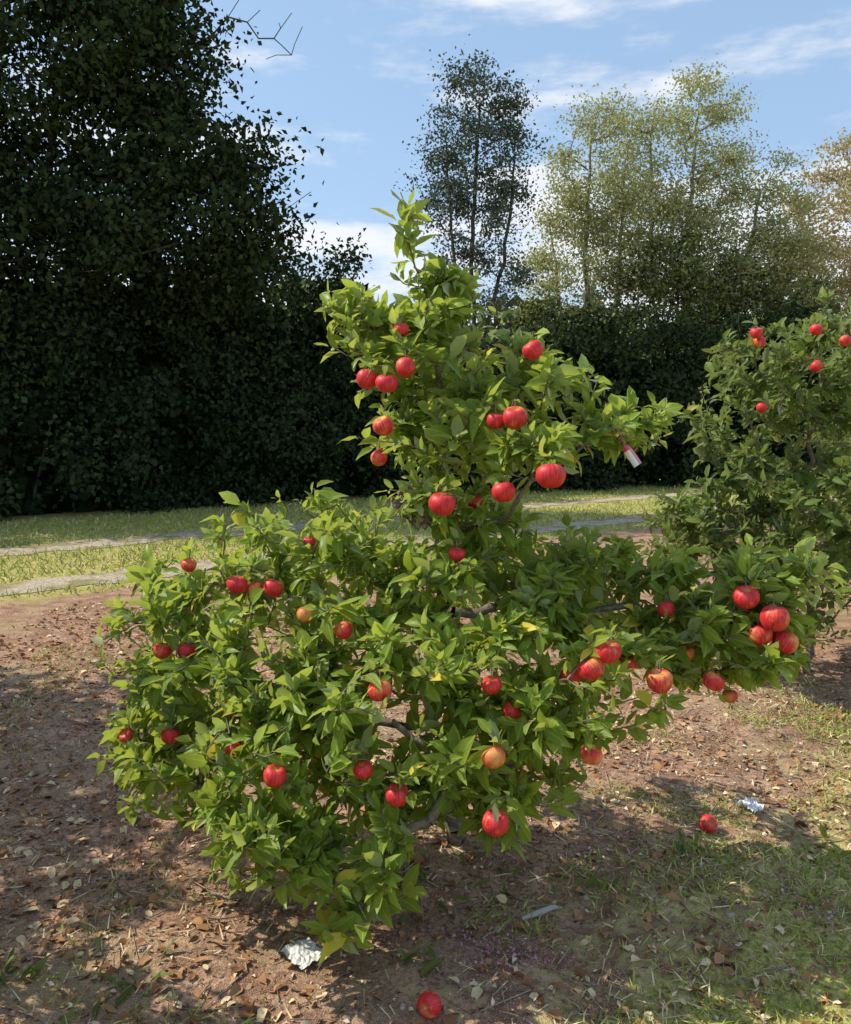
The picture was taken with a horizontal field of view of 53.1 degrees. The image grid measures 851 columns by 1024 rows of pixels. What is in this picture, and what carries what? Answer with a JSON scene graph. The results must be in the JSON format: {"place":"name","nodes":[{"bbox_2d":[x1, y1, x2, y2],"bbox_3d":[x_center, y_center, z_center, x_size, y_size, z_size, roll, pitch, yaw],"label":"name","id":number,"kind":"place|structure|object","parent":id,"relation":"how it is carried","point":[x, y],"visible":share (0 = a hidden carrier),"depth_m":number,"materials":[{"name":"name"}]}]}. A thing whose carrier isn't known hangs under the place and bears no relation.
{"place":"outdoors","nodes":[
{"label":"outdoors","id":0,"kind":"place"},
{"bbox_2d":[0,488,836,595],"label":"gravel track","id":1,"kind":"structure","parent":0,"point":[52,583],"depth_m":11.35,"materials":[{"name":"beige gravel"}]},
{"bbox_2d":[0,479,850,1023],"bbox_3d":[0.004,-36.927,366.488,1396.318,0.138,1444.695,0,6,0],"label":"ground","id":2,"kind":"structure","parent":0,"point":[30,611],"depth_m":3.00,"materials":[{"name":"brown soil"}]},
{"bbox_2d":[0,0,359,463],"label":"oak tree","id":3,"kind":"object","parent":2,"relation":"on","point":[153,118],"visible":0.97,"depth_m":13.59,"materials":[{"name":"green plant"}]},
{"bbox_2d":[0,199,404,521],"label":"hedge","id":4,"kind":"object","parent":2,"relation":"on","point":[252,410],"visible":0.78,"depth_m":15.76,"materials":[{"name":"green plant"}]},
{"bbox_2d":[280,937,329,969],"bbox_3d":[-0.360,1.317,2.552,0.103,0.021,0.128,-5,8,-40],"label":"crumpled paper","id":5,"kind":"object","parent":2,"relation":"on","point":[306,952],"visible":0.93,"depth_m":2.55,"materials":[{"name":"white paper"}]},
{"bbox_2d":[0,482,834,597],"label":"grass","id":6,"kind":"structure","parent":2,"relation":"on","point":[205,511],"depth_m":13.11,"materials":[{"name":"green plant"}]},
{"bbox_2d":[0,641,850,1023],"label":"grass","id":7,"kind":"structure","parent":2,"relation":"on","point":[762,851],"depth_m":2.91,"materials":[{"name":"green plant"}]},
{"bbox_2d":[0,673,850,1023],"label":"straw","id":8,"kind":"object","parent":2,"relation":"on","point":[498,875],"visible":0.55,"depth_m":2.94,"materials":[{"name":"beige plant"}]},
{"bbox_2d":[0,600,850,1023],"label":"fallen leaves","id":9,"kind":"object","parent":2,"relation":"on","point":[446,1018],"depth_m":2.88,"materials":[{"name":"brown plant"}]},
{"bbox_2d":[0,823,850,1023],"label":"weeds","id":10,"kind":"object","parent":2,"relation":"on","point":[36,969],"visible":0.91,"depth_m":2.78,"materials":[{"name":"green plant"}]},
{"bbox_2d":[1,274,850,428],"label":"distant trees","id":11,"kind":"object","parent":2,"relation":"on","point":[491,331],"visible":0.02,"depth_m":58.88,"materials":[{"name":"green plant"}]},
{"bbox_2d":[4,602,850,1023],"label":"pebbles","id":12,"kind":"object","parent":2,"relation":"on","point":[592,832],"visible":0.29,"depth_m":3.02,"materials":[{"name":"stone"}]},
{"bbox_2d":[417,990,440,1018],"bbox_3d":[0.010,1.330,2.301,0.066,0.068,0.065,0,6,0],"label":"fallen apple","id":13,"kind":"object","parent":2,"relation":"on","point":[428,1004],"visible":1,"depth_m":2.28,"materials":[{"name":"red food"}]},
{"bbox_2d":[87,185,850,965],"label":"apple tree","id":14,"kind":"object","parent":2,"relation":"on","point":[737,617],"visible":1,"depth_m":2.71,"materials":[{"name":"green plant"}]},
{"bbox_2d":[618,430,641,467],"bbox_3d":[0.643,-0.198,2.683,0.078,0.118,0.017,-1,6,-9],"label":"plant tag","id":15,"kind":"object","parent":14,"relation":"attached to","point":[631,456],"visible":1,"depth_m":2.69,"materials":[{"name":"plastic"}]},
{"bbox_2d":[393,34,556,346],"bbox_3d":[1.213,-5.846,20.896,4.025,10.473,3.106,0,6,0],"label":"poplar tree","id":16,"kind":"object","parent":2,"relation":"on","point":[503,193],"visible":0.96,"depth_m":20.49,"materials":[{"name":"green plant"}]},
{"bbox_2d":[520,904,562,920],"bbox_3d":[0.376,1.292,2.754,0.157,0.022,0.022,-3,7,-29],"label":"wood stick","id":17,"kind":"object","parent":2,"relation":"on","point":[545,910],"visible":0.96,"depth_m":2.75,"materials":[{"name":"grey wood"}]},
{"bbox_2d":[317,289,850,497],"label":"hedge","id":18,"kind":"object","parent":2,"relation":"on","point":[676,378],"visible":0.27,"depth_m":20.65,"materials":[{"name":"green plant"}]},
{"bbox_2d":[508,83,706,447],"bbox_3d":[4.747,-6.098,22.918,5.275,10.516,3.442,0,6,0],"label":"birch tree","id":19,"kind":"object","parent":2,"relation":"on","point":[588,224],"visible":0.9,"depth_m":22.42,"materials":[{"name":"green plant"}]},
{"bbox_2d":[391,878,850,1004],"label":"purple wildflowers","id":20,"kind":"object","parent":2,"relation":"on","point":[542,940],"visible":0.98,"depth_m":2.57,"materials":[{"name":"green plant"}]},
{"bbox_2d":[500,213,845,361],"bbox_3d":[6.495,-4.358,23.031,9.873,7.049,3.435,-1,6,-9],"label":"ash tree","id":21,"kind":"object","parent":2,"relation":"on","point":[658,287],"visible":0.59,"depth_m":22.39,"materials":[{"name":"green plant"}]},
{"bbox_2d":[698,814,717,833],"bbox_3d":[1.095,1.208,3.304,0.072,0.072,0.070,0,6,0],"label":"fallen apple","id":22,"kind":"object","parent":2,"relation":"on","point":[707,823],"visible":1,"depth_m":3.28,"materials":[{"name":"red food"}]},
{"bbox_2d":[576,46,849,348],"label":"birch tree","id":23,"kind":"object","parent":2,"relation":"on","point":[772,251],"visible":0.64,"depth_m":23.14,"materials":[{"name":"green plant"}]},
{"bbox_2d":[630,286,850,673],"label":"apple tree","id":24,"kind":"object","parent":2,"relation":"on","point":[789,501],"visible":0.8,"depth_m":4.94,"materials":[{"name":"green plant"}]},
{"bbox_2d":[736,797,763,812],"bbox_3d":[1.320,1.187,3.473,0.073,0.038,0.097,-3,7,-30],"label":"crumpled wrapper","id":25,"kind":"object","parent":2,"relation":"on","point":[751,803],"visible":1,"depth_m":3.46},
{"bbox_2d":[746,126,850,335],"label":"maple tree","id":26,"kind":"object","parent":2,"relation":"on","point":[844,181],"visible":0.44,"depth_m":25.01,"materials":[{"name":"green plant"}]},
{"bbox_2d":[784,348,850,575],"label":"apple tree","id":27,"kind":"object","parent":2,"relation":"on","point":[839,497],"visible":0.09,"depth_m":6.67,"materials":[{"name":"green plant"}]},
{"bbox_2d":[0,0,850,327],"label":"sky","id":28,"kind":"structure","parent":0,"point":[355,76],"materials":[{"name":"blue"}]}
]}

